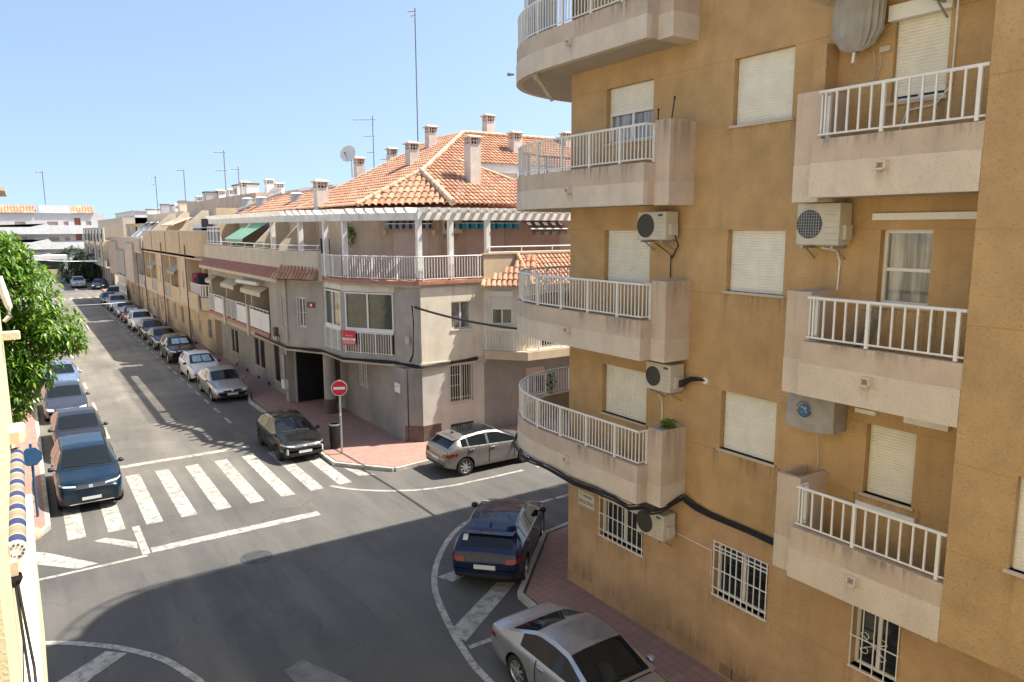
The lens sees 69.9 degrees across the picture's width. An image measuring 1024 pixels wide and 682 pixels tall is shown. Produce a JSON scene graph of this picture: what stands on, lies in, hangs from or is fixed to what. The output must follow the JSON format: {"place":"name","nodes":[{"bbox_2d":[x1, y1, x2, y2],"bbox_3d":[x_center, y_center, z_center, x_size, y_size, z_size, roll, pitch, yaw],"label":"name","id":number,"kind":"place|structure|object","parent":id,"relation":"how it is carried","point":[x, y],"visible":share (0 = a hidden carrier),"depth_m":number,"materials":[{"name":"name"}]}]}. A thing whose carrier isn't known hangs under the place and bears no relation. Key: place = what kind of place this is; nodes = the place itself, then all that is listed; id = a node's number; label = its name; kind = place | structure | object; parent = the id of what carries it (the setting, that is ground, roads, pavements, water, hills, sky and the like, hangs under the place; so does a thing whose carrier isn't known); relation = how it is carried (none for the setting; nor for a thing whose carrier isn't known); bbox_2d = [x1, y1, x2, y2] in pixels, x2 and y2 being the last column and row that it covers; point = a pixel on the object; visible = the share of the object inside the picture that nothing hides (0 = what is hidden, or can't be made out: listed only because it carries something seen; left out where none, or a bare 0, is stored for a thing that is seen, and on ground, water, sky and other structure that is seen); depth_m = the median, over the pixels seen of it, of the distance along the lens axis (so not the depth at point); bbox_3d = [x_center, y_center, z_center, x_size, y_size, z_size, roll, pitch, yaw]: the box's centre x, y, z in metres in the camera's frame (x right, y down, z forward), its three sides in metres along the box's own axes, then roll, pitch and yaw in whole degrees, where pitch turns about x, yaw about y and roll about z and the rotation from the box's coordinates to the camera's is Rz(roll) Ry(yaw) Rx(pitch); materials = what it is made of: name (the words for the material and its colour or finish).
{"place":"outdoors","nodes":[
{"label":"outdoors","id":0,"kind":"place"},
{"bbox_2d":[8,283,44,528],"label":"sidewalk","id":1,"kind":"structure","parent":0,"point":[31,438],"depth_m":23.82,"materials":[{"name":"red tile"}]},
{"bbox_2d":[23,444,42,516],"bbox_3d":[-13.192,3.855,20.231,0.501,2.080,0.107,-6,11,-33],"label":"blue backed sign","id":2,"kind":"object","parent":1,"relation":"on","point":[32,457],"visible":0.94,"depth_m":20.15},
{"bbox_2d":[23,298,50,535],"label":"kerb","id":3,"kind":"structure","parent":1,"relation":"on","point":[46,528],"depth_m":23.04,"materials":[{"name":"concrete"}]},
{"bbox_2d":[0,230,93,422],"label":"street tree","id":4,"kind":"object","parent":1,"relation":"on","point":[31,322],"visible":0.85,"depth_m":19.19,"materials":[{"name":"green plant"}]},
{"bbox_2d":[33,254,67,269],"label":"white garage","id":5,"kind":"structure","parent":0,"point":[55,261],"depth_m":126.73,"materials":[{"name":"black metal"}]},
{"bbox_2d":[38,259,63,269],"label":"door","id":6,"kind":"structure","parent":5,"relation":"in","point":[52,264],"depth_m":126.66,"materials":[{"name":"black metal"}]},
{"bbox_2d":[0,0,571,218],"label":"sky","id":7,"kind":"structure","parent":0,"point":[102,98],"materials":[{"name":"blue"}]},
{"bbox_2d":[22,277,568,681],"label":"road","id":8,"kind":"structure","parent":0,"point":[340,585],"depth_m":18.07,"materials":[{"name":"asphalt"}]},
{"bbox_2d":[0,276,47,681],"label":"neighbour building","id":9,"kind":"structure","parent":8,"relation":"on","point":[12,664],"depth_m":6.03,"materials":[{"name":"paint"}]},
{"bbox_2d":[8,447,36,681],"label":"rolled striped awning","id":10,"kind":"object","parent":9,"relation":"attached to","point":[17,543],"visible":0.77,"depth_m":5.39,"materials":[{"name":"fabric"}]},
{"bbox_2d":[41,360,81,383],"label":"parked car","id":11,"kind":"object","parent":8,"relation":"on","point":[69,371],"visible":0.41,"depth_m":36.73,"materials":[{"name":"paint"}]},
{"bbox_2d":[39,379,89,420],"bbox_3d":[-19.810,2.481,32.406,1.920,1.364,4.311,-6,11,-33],"label":"parked car","id":12,"kind":"object","parent":8,"relation":"on","point":[63,394],"visible":0.82,"depth_m":31.49,"materials":[{"name":"grey paint"}]},
{"bbox_2d":[52,245,88,267],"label":"bush","id":13,"kind":"object","parent":8,"relation":"on","point":[66,251],"visible":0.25,"depth_m":134.16,"materials":[{"name":"green plant"}]},
{"bbox_2d":[47,406,107,444],"bbox_3d":[-16.238,3.239,27.393,1.920,1.364,4.311,-6,11,-33],"label":"parked car","id":14,"kind":"object","parent":8,"relation":"on","point":[69,421],"visible":0.69,"depth_m":26.81,"materials":[{"name":"paint"}]},
{"bbox_2d":[70,276,86,287],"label":"parked car","id":15,"kind":"object","parent":8,"relation":"on","point":[77,281],"visible":1,"depth_m":101.33,"materials":[{"name":"silver paint"}]},
{"bbox_2d":[57,251,102,282],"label":"bush","id":16,"kind":"object","parent":8,"relation":"on","point":[74,261],"visible":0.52,"depth_m":112.02,"materials":[{"name":"green plant"}]},
{"bbox_2d":[47,431,123,508],"bbox_3d":[-13.186,3.872,22.654,1.993,1.534,4.172,-6,11,-33],"label":"parked car","id":17,"kind":"object","parent":8,"relation":"on","point":[85,469],"visible":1,"depth_m":21.59,"materials":[{"name":"teal paint"}]},
{"bbox_2d":[36,526,149,580],"bbox_3d":[-10.805,5.312,18.293,2.980,0.001,2.240,-6,11,-33],"label":"road marking","id":18,"kind":"object","parent":8,"relation":"on","point":[47,559],"visible":0.81,"depth_m":18.04,"materials":[{"name":"paint"}]},
{"bbox_2d":[91,278,108,289],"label":"parked car","id":19,"kind":"object","parent":8,"relation":"on","point":[101,283],"visible":0.99,"depth_m":99.12,"materials":[{"name":"blue paint"}]},
{"bbox_2d":[106,294,128,310],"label":"parked car","id":20,"kind":"object","parent":8,"relation":"on","point":[112,298],"visible":0.57,"depth_m":73.40,"materials":[{"name":"silver paint"}]},
{"bbox_2d":[113,301,132,316],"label":"parked car","id":21,"kind":"object","parent":8,"relation":"on","point":[117,306],"visible":0.48,"depth_m":68.48,"materials":[{"name":"paint"}]},
{"bbox_2d":[45,641,204,681],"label":"parking line","id":22,"kind":"object","parent":8,"relation":"on","point":[186,672],"visible":0.82,"depth_m":14.01,"materials":[{"name":"paint"}]},
{"bbox_2d":[120,305,139,322],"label":"parked car","id":23,"kind":"object","parent":8,"relation":"on","point":[124,311],"visible":0.45,"depth_m":64.13,"materials":[{"name":"red paint"}]},
{"bbox_2d":[115,210,152,230],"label":"background house","id":24,"kind":"structure","parent":8,"relation":"on","point":[137,214],"depth_m":99.85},
{"bbox_2d":[127,309,155,330],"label":"parked car","id":25,"kind":"object","parent":8,"relation":"on","point":[135,317],"visible":0.62,"depth_m":58.98,"materials":[{"name":"white paint"}]},
{"bbox_2d":[137,318,166,339],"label":"parked car","id":26,"kind":"object","parent":8,"relation":"on","point":[144,326],"visible":0.6,"depth_m":54.40,"materials":[{"name":"white paint"}]},
{"bbox_2d":[146,326,175,349],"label":"parked car","id":27,"kind":"object","parent":8,"relation":"on","point":[154,335],"visible":0.59,"depth_m":50.07,"materials":[{"name":"paint"}]},
{"bbox_2d":[159,333,197,362],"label":"parked car","id":28,"kind":"object","parent":8,"relation":"on","point":[173,346],"visible":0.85,"depth_m":44.80,"materials":[{"name":"black paint"}]},
{"bbox_2d":[120,445,248,468],"bbox_3d":[-11.566,4.110,26.102,4.300,0.001,0.300,-6,11,-33],"label":"road marking","id":29,"kind":"object","parent":8,"relation":"on","point":[180,457],"visible":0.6,"depth_m":25.98,"materials":[{"name":"paint"}]},
{"bbox_2d":[178,350,220,381],"bbox_3d":[-17.138,1.266,40.224,1.923,1.355,3.893,-6,11,-33],"label":"parked car","id":30,"kind":"object","parent":8,"relation":"on","point":[192,363],"visible":0.78,"depth_m":39.54,"materials":[{"name":"white paint"}]},
{"bbox_2d":[62,451,374,540],"bbox_3d":[-9.277,4.513,23.428,8.700,0.001,4.800,-6,11,-33],"label":"zebra crossing","id":31,"kind":"object","parent":8,"relation":"on","point":[74,526],"visible":0.86,"depth_m":22.82,"materials":[{"name":"paint"}]},
{"bbox_2d":[197,365,248,400],"bbox_3d":[-14.197,1.920,35.875,1.920,1.364,4.311,-6,11,-33],"label":"parked car","id":32,"kind":"object","parent":8,"relation":"on","point":[220,382],"visible":1,"depth_m":34.88,"materials":[{"name":"silver paint"}]},
{"bbox_2d":[151,511,320,552],"bbox_3d":[-7.295,5.084,19.672,4.330,0.001,0.340,-6,11,-33],"label":"road marking","id":33,"kind":"object","parent":8,"relation":"on","point":[227,533],"visible":1,"depth_m":19.54,"materials":[{"name":"paint"}]},
{"bbox_2d":[240,550,271,563],"bbox_3d":[-6.306,5.325,18.078,0.760,0.011,0.760,-6,11,-33],"label":"manhole cover","id":34,"kind":"object","parent":8,"relation":"on","point":[257,557],"visible":1,"depth_m":18.05,"materials":[{"name":"metal"}]},
{"bbox_2d":[58,571,514,681],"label":"road marking","id":35,"kind":"object","parent":8,"relation":"on","point":[465,627],"visible":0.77,"depth_m":14.91,"materials":[{"name":"paint"}]},
{"bbox_2d":[256,409,323,460],"bbox_3d":[-8.159,3.331,26.833,1.820,1.282,3.684,-6,11,-33],"label":"parked car","id":36,"kind":"object","parent":8,"relation":"on","point":[287,433],"visible":1,"depth_m":26.03,"materials":[{"name":"black paint"}]},
{"bbox_2d":[283,660,352,681],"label":"road marking","id":37,"kind":"object","parent":8,"relation":"on","point":[302,671],"visible":1,"depth_m":13.29,"materials":[{"name":"paint"}]},
{"bbox_2d":[329,465,545,490],"bbox_3d":[0.306,4.254,24.808,12.551,0.001,1.668,-4,10,-23],"label":"parking line","id":38,"kind":"object","parent":8,"relation":"on","point":[429,488],"visible":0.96,"depth_m":22.94,"materials":[{"name":"paint"}]},
{"bbox_2d":[431,519,493,681],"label":"parking line","id":39,"kind":"object","parent":8,"relation":"on","point":[478,670],"visible":0.78,"depth_m":15.50,"materials":[{"name":"paint"}]},
{"bbox_2d":[426,423,530,474],"bbox_3d":[-0.948,3.524,25.180,3.851,1.340,1.903,-6,11,-34],"label":"parked car","id":40,"kind":"object","parent":8,"relation":"on","point":[464,449],"visible":0.66,"depth_m":24.27,"materials":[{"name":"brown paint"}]},
{"bbox_2d":[452,498,545,580],"bbox_3d":[-0.232,4.602,18.090,1.944,1.370,3.935,1,9,11],"label":"parked car","id":41,"kind":"object","parent":8,"relation":"on","point":[496,538],"visible":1,"depth_m":16.52,"materials":[{"name":"blue paint"}]},
{"bbox_2d":[468,494,567,648],"bbox_3d":[2.208,4.850,20.888,3.381,0.001,14.799,5,10,33],"label":"road marking","id":42,"kind":"object","parent":8,"relation":"on","point":[471,646],"visible":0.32,"depth_m":14.37,"materials":[{"name":"paint"}]},
{"bbox_2d":[491,602,670,681],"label":"parked car","id":43,"kind":"object","parent":8,"relation":"on","point":[548,642],"visible":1,"depth_m":12.31,"materials":[{"name":"paint"}]},
{"bbox_2d":[88,279,516,466],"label":"sidewalk","id":44,"kind":"structure","parent":0,"point":[366,442],"depth_m":28.93,"materials":[{"name":"red tile"}]},
{"bbox_2d":[83,217,145,285],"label":"terraced house","id":45,"kind":"structure","parent":44,"relation":"on","point":[98,237],"depth_m":105.78,"materials":[{"name":"paint"}]},
{"bbox_2d":[108,203,186,317],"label":"terraced house","id":46,"kind":"structure","parent":44,"relation":"on","point":[126,259],"depth_m":73.73,"materials":[{"name":"paint"}]},
{"bbox_2d":[142,179,327,353],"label":"terraced house","id":47,"kind":"structure","parent":44,"relation":"on","point":[184,305],"depth_m":51.73,"materials":[{"name":"paint"}]},
{"bbox_2d":[328,422,339,448],"bbox_3d":[-6.428,3.434,26.592,0.418,0.910,0.418,-6,11,-33],"label":"litter bin","id":48,"kind":"object","parent":44,"relation":"on","point":[334,431],"visible":0.99,"depth_m":26.46,"materials":[{"name":"black metal"}]},
{"bbox_2d":[331,380,346,453],"bbox_3d":[-6.025,2.676,25.755,0.550,2.660,0.110,-2,9,-9],"label":"no entry sign","id":49,"kind":"object","parent":44,"relation":"on","point":[339,388],"visible":1,"depth_m":25.58,"materials":[{"name":"metal"}]},
{"bbox_2d":[248,392,433,471],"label":"kerb","id":50,"kind":"structure","parent":44,"relation":"on","point":[326,457],"depth_m":24.86,"materials":[{"name":"concrete"}]},
{"bbox_2d":[198,113,570,441],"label":"corner house","id":51,"kind":"structure","parent":44,"relation":"on","point":[375,281],"depth_m":29.32,"materials":[{"name":"paint"}]},
{"bbox_2d":[207,226,221,243],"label":"window","id":52,"kind":"structure","parent":51,"relation":"in","point":[213,232],"depth_m":41.75,"materials":[{"name":"white glass"}]},
{"bbox_2d":[225,223,266,241],"bbox_3d":[-14.187,-5.793,39.110,1.422,1.075,3.700,-6,11,-33],"label":"green striped awning","id":53,"kind":"object","parent":51,"relation":"attached to","point":[240,234],"visible":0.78,"depth_m":38.83,"materials":[{"name":"fabric"}]},
{"bbox_2d":[240,284,267,296],"bbox_3d":[-12.286,-2.434,34.881,0.400,0.430,3.600,-6,11,-33],"label":"balcony awning","id":54,"kind":"object","parent":51,"relation":"attached to","point":[253,290],"visible":0.88,"depth_m":34.65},
{"bbox_2d":[275,345,280,383],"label":"window","id":55,"kind":"structure","parent":51,"relation":"in","point":[276,347],"depth_m":36.09,"materials":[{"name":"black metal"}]},
{"bbox_2d":[281,354,288,388],"bbox_3d":[-10.437,1.407,33.611,0.200,1.550,0.400,-6,11,-33],"label":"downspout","id":56,"kind":"object","parent":51,"relation":"attached to","point":[285,384],"depth_m":33.54,"materials":[{"name":"metal"}]},
{"bbox_2d":[297,297,307,327],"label":"window","id":57,"kind":"structure","parent":51,"relation":"in","point":[301,300],"depth_m":30.74,"materials":[{"name":"white glass"}]},
{"bbox_2d":[318,224,330,272],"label":"window","id":58,"kind":"structure","parent":51,"relation":"in","point":[319,225],"depth_m":32.56,"materials":[{"name":"white glass"}]},
{"bbox_2d":[324,288,341,350],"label":"window","id":59,"kind":"structure","parent":51,"relation":"in","point":[333,332],"depth_m":29.22,"materials":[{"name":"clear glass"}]},
{"bbox_2d":[340,145,354,176],"bbox_3d":[-8.089,-8.882,36.179,0.577,1.530,0.686,-6,11,-33],"label":"satellite dish","id":60,"kind":"object","parent":51,"relation":"attached to","point":[347,153],"visible":1,"depth_m":36.20,"materials":[{"name":"metal"}]},
{"bbox_2d":[342,330,355,344],"bbox_3d":[-6.278,-0.126,28.246,0.600,0.560,0.026,4,10,23],"label":"for sale sign","id":61,"kind":"object","parent":51,"relation":"attached to","point":[349,337],"visible":1,"depth_m":28.23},
{"bbox_2d":[255,332,477,368],"bbox_3d":[-7.574,0.343,30.680,13.275,0.220,2.656,5,10,33],"label":"cable bundle","id":62,"kind":"object","parent":51,"relation":"attached to","point":[375,360],"visible":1,"depth_m":28.03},
{"bbox_2d":[344,292,394,355],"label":"window","id":63,"kind":"structure","parent":51,"relation":"in","point":[371,315],"depth_m":27.88,"materials":[{"name":"white glass"}]},
{"bbox_2d":[385,221,431,228],"bbox_3d":[-4.052,-4.559,28.826,1.800,0.326,0.272,0,9,0],"label":"navy striped awning","id":64,"kind":"object","parent":51,"relation":"attached to","point":[404,224],"visible":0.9,"depth_m":28.72,"materials":[{"name":"fabric"}]},
{"bbox_2d":[392,228,428,275],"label":"window","id":65,"kind":"structure","parent":51,"relation":"in","point":[403,239],"depth_m":29.22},
{"bbox_2d":[407,8,417,141],"bbox_3d":[-4.762,-12.552,35.378,0.411,6.650,0.346,0,9,0],"label":"tall antenna mast","id":66,"kind":"object","parent":51,"relation":"on","point":[414,11],"visible":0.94,"depth_m":35.25,"materials":[{"name":"metal"}]},
{"bbox_2d":[441,220,461,238],"bbox_3d":[-2.392,-4.506,29.265,0.850,0.848,0.317,-6,11,-33],"label":"air conditioner","id":67,"kind":"object","parent":51,"relation":"attached to","point":[457,231],"visible":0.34,"depth_m":29.12,"materials":[{"name":"metal"}]},
{"bbox_2d":[449,364,473,404],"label":"window","id":68,"kind":"structure","parent":51,"relation":"in","point":[460,375],"depth_m":28.02,"materials":[{"name":"beige metal"}]},
{"bbox_2d":[451,301,472,330],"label":"window","id":69,"kind":"structure","parent":51,"relation":"in","point":[461,309],"depth_m":27.69,"materials":[{"name":"white glass"}]},
{"bbox_2d":[414,306,516,329],"bbox_3d":[-0.844,-0.652,23.088,0.080,0.322,9.262,-7,11,-35],"label":"overhead cable","id":70,"kind":"object","parent":51,"relation":"attached to","point":[474,322],"visible":0.6,"depth_m":23.88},
{"bbox_2d":[466,228,504,274],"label":"window","id":71,"kind":"structure","parent":51,"relation":"in","point":[474,237],"depth_m":30.28,"materials":[{"name":"plastic"}]},
{"bbox_2d":[457,220,519,228],"bbox_3d":[-0.999,-4.780,30.072,3.000,0.375,0.272,-6,11,-33],"label":"blue awning","id":72,"kind":"object","parent":51,"relation":"attached to","point":[496,224],"visible":0.83,"depth_m":30.05,"materials":[{"name":"fabric"}]},
{"bbox_2d":[490,291,513,324],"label":"window","id":73,"kind":"structure","parent":51,"relation":"in","point":[501,300],"depth_m":27.99,"materials":[{"name":"beige glass"}]},
{"bbox_2d":[526,366,544,394],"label":"window","id":74,"kind":"structure","parent":51,"relation":"in","point":[532,370],"depth_m":30.06,"materials":[{"name":"beige glass"}]},
{"bbox_2d":[522,220,567,234],"bbox_3d":[1.318,-4.595,29.690,1.800,0.605,0.722,-6,11,-33],"label":"brown canopy","id":75,"kind":"object","parent":51,"relation":"attached to","point":[547,227],"visible":1,"depth_m":29.56,"materials":[{"name":"fabric"}]},
{"bbox_2d":[526,526,728,681],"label":"sidewalk","id":76,"kind":"structure","parent":0,"point":[550,581],"depth_m":15.31,"materials":[{"name":"red tile"}]},
{"bbox_2d":[517,522,567,607],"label":"kerb","id":77,"kind":"structure","parent":76,"relation":"on","point":[525,600],"depth_m":17.30,"materials":[{"name":"concrete"}]},
{"bbox_2d":[516,0,1023,681],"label":"apartment building","id":78,"kind":"structure","parent":76,"relation":"on","point":[892,526],"depth_m":11.11,"materials":[{"name":"paint"}]},
{"bbox_2d":[532,73,553,101],"bbox_3d":[0.635,-5.179,14.949,0.153,0.533,0.574,8,12,43],"label":"roller awning","id":79,"kind":"object","parent":78,"relation":"attached to","point":[536,77],"visible":0.98,"depth_m":14.89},
{"bbox_2d":[578,489,594,510],"bbox_3d":[1.604,3.422,15.791,0.024,0.340,0.520,-6,11,-33],"label":"street name plate","id":80,"kind":"object","parent":78,"relation":"attached to","point":[586,499],"visible":1,"depth_m":15.76,"materials":[{"name":"ceramic"}]},
{"bbox_2d":[598,489,643,557],"bbox_3d":[2.271,3.680,14.955,0.199,1.020,1.360,-6,11,-33],"label":"window","id":81,"kind":"structure","parent":78,"relation":"in","point":[620,523],"depth_m":15.02,"materials":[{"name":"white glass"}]},
{"bbox_2d":[599,364,646,427],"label":"window","id":82,"kind":"structure","parent":78,"relation":"in","point":[626,390],"depth_m":14.58,"materials":[{"name":"plastic"}]},
{"bbox_2d":[603,80,653,146],"bbox_3d":[2.237,-4.251,13.731,0.195,1.070,1.360,-6,11,-33],"label":"window","id":83,"kind":"structure","parent":78,"relation":"in","point":[632,104],"depth_m":13.75,"materials":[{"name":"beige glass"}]},
{"bbox_2d":[608,230,649,286],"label":"window","id":84,"kind":"structure","parent":78,"relation":"in","point":[628,257],"depth_m":14.20,"materials":[{"name":"plastic"}]},
{"bbox_2d":[514,433,773,545],"bbox_3d":[3.560,2.271,17.593,6.854,0.366,14.683,1,9,11],"label":"cable bundle","id":85,"kind":"object","parent":78,"relation":"attached to","point":[709,514],"visible":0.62,"depth_m":13.26,"materials":[{"name":"rubber"}]},
{"bbox_2d":[636,502,674,546],"bbox_3d":[2.727,3.499,13.782,0.377,0.708,0.750,-6,11,-33],"label":"air conditioner","id":86,"kind":"object","parent":78,"relation":"attached to","point":[660,528],"visible":0.98,"depth_m":13.56,"materials":[{"name":"metal"}]},
{"bbox_2d":[637,211,677,250],"bbox_3d":[2.619,-1.950,13.066,0.377,0.698,0.750,-6,11,-33],"label":"air conditioner","id":87,"kind":"object","parent":78,"relation":"attached to","point":[661,226],"visible":1,"depth_m":12.87,"materials":[{"name":"metal"}]},
{"bbox_2d":[646,360,683,400],"bbox_3d":[2.781,0.733,13.217,0.417,0.709,0.650,-6,11,-33],"label":"air conditioner","id":88,"kind":"object","parent":78,"relation":"attached to","point":[664,377],"visible":1,"depth_m":13.03,"materials":[{"name":"metal"}]},
{"bbox_2d":[679,377,707,387],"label":"refrigerant hoses","id":89,"kind":"object","parent":78,"relation":"attached to","point":[686,381],"visible":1,"depth_m":12.83,"materials":[{"name":"black rubber"}]},
{"bbox_2d":[710,540,768,622],"bbox_3d":[3.927,4.051,12.506,0.199,1.020,1.180,-6,11,-33],"label":"window","id":90,"kind":"structure","parent":78,"relation":"in","point":[742,577],"depth_m":12.52,"materials":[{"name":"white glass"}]},
{"bbox_2d":[716,391,776,467],"bbox_3d":[3.917,1.417,12.100,0.195,1.050,1.180,-6,11,-33],"label":"window","id":91,"kind":"structure","parent":78,"relation":"in","point":[750,422],"depth_m":12.12,"materials":[{"name":"plastic"}]},
{"bbox_2d":[722,230,785,298],"bbox_3d":[3.905,-1.246,11.689,0.195,1.040,1.180,-6,11,-33],"label":"window","id":92,"kind":"structure","parent":78,"relation":"in","point":[757,257],"depth_m":11.70,"materials":[{"name":"plastic"}]},
{"bbox_2d":[729,47,794,128],"bbox_3d":[3.893,-3.880,11.282,0.195,1.070,1.180,-6,11,-33],"label":"window","id":93,"kind":"structure","parent":78,"relation":"in","point":[766,81],"depth_m":11.29,"materials":[{"name":"plastic"}]},
{"bbox_2d":[785,392,846,433],"bbox_3d":[4.439,1.017,10.744,0.366,0.570,0.770,-6,11,-33],"label":"covered air conditioner","id":94,"kind":"object","parent":78,"relation":"attached to","point":[811,414],"visible":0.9,"depth_m":10.57,"materials":[{"name":"grey fabric"}]},
{"bbox_2d":[796,203,852,259],"bbox_3d":[4.441,-1.550,10.387,0.361,0.788,0.720,-6,11,-33],"label":"air conditioner","id":95,"kind":"object","parent":78,"relation":"attached to","point":[824,224],"visible":1,"depth_m":10.23,"materials":[{"name":"metal"}]},
{"bbox_2d":[833,0,886,62],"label":"hanging grey cover","id":96,"kind":"object","parent":78,"relation":"hanging from","point":[858,25],"visible":1,"depth_m":9.59,"materials":[{"name":"fabric"}]},
{"bbox_2d":[840,308,886,347],"bbox_3d":[4.676,0.057,10.023,0.482,1.034,0.599,-6,11,-33],"label":"clothes rack","id":97,"kind":"object","parent":78,"relation":"on","point":[863,310],"visible":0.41,"depth_m":9.88,"materials":[{"name":"metal"}]},
{"bbox_2d":[860,317,878,348],"bbox_3d":[4.810,0.115,9.988,0.258,0.885,0.218,-6,11,-33],"label":"folding chair","id":98,"kind":"object","parent":78,"relation":"on","point":[873,324],"visible":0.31,"depth_m":9.91,"materials":[{"name":"grey fabric"}]},
{"bbox_2d":[846,605,900,681],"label":"window","id":99,"kind":"structure","parent":78,"relation":"in","point":[877,628],"depth_m":10.60,"materials":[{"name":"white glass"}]},
{"bbox_2d":[858,424,916,510],"bbox_3d":[5.243,1.714,10.140,0.195,1.050,0.770,-6,11,-33],"label":"window","id":100,"kind":"structure","parent":78,"relation":"in","point":[892,451],"depth_m":10.16,"materials":[{"name":"plastic"}]},
{"bbox_2d":[872,230,933,311],"bbox_3d":[5.231,-0.950,9.729,0.195,1.040,0.770,-6,11,-33],"label":"window","id":101,"kind":"structure","parent":78,"relation":"in","point":[907,253],"depth_m":9.79,"materials":[{"name":"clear glass"}]},
{"bbox_2d":[886,0,956,106],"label":"window","id":102,"kind":"structure","parent":78,"relation":"in","point":[924,30],"depth_m":9.29,"materials":[{"name":"white plastic"}]},
{"bbox_2d":[899,0,958,129],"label":"drain pipe","id":103,"kind":"object","parent":78,"relation":"attached to","point":[956,26],"visible":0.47,"depth_m":8.92,"materials":[{"name":"white paint"}]},
{"bbox_2d":[1003,477,1023,578],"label":"window","id":104,"kind":"structure","parent":78,"relation":"in","point":[1018,554],"depth_m":8.10,"materials":[{"name":"plastic"}]},
{"label":"ground","id":105,"kind":"structure","parent":0,"visible":0},
{"bbox_2d":[0,205,104,265],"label":"white balcony block","id":106,"kind":"structure","parent":105,"relation":"on","point":[48,229],"depth_m":142.10,"materials":[{"name":"paint"}]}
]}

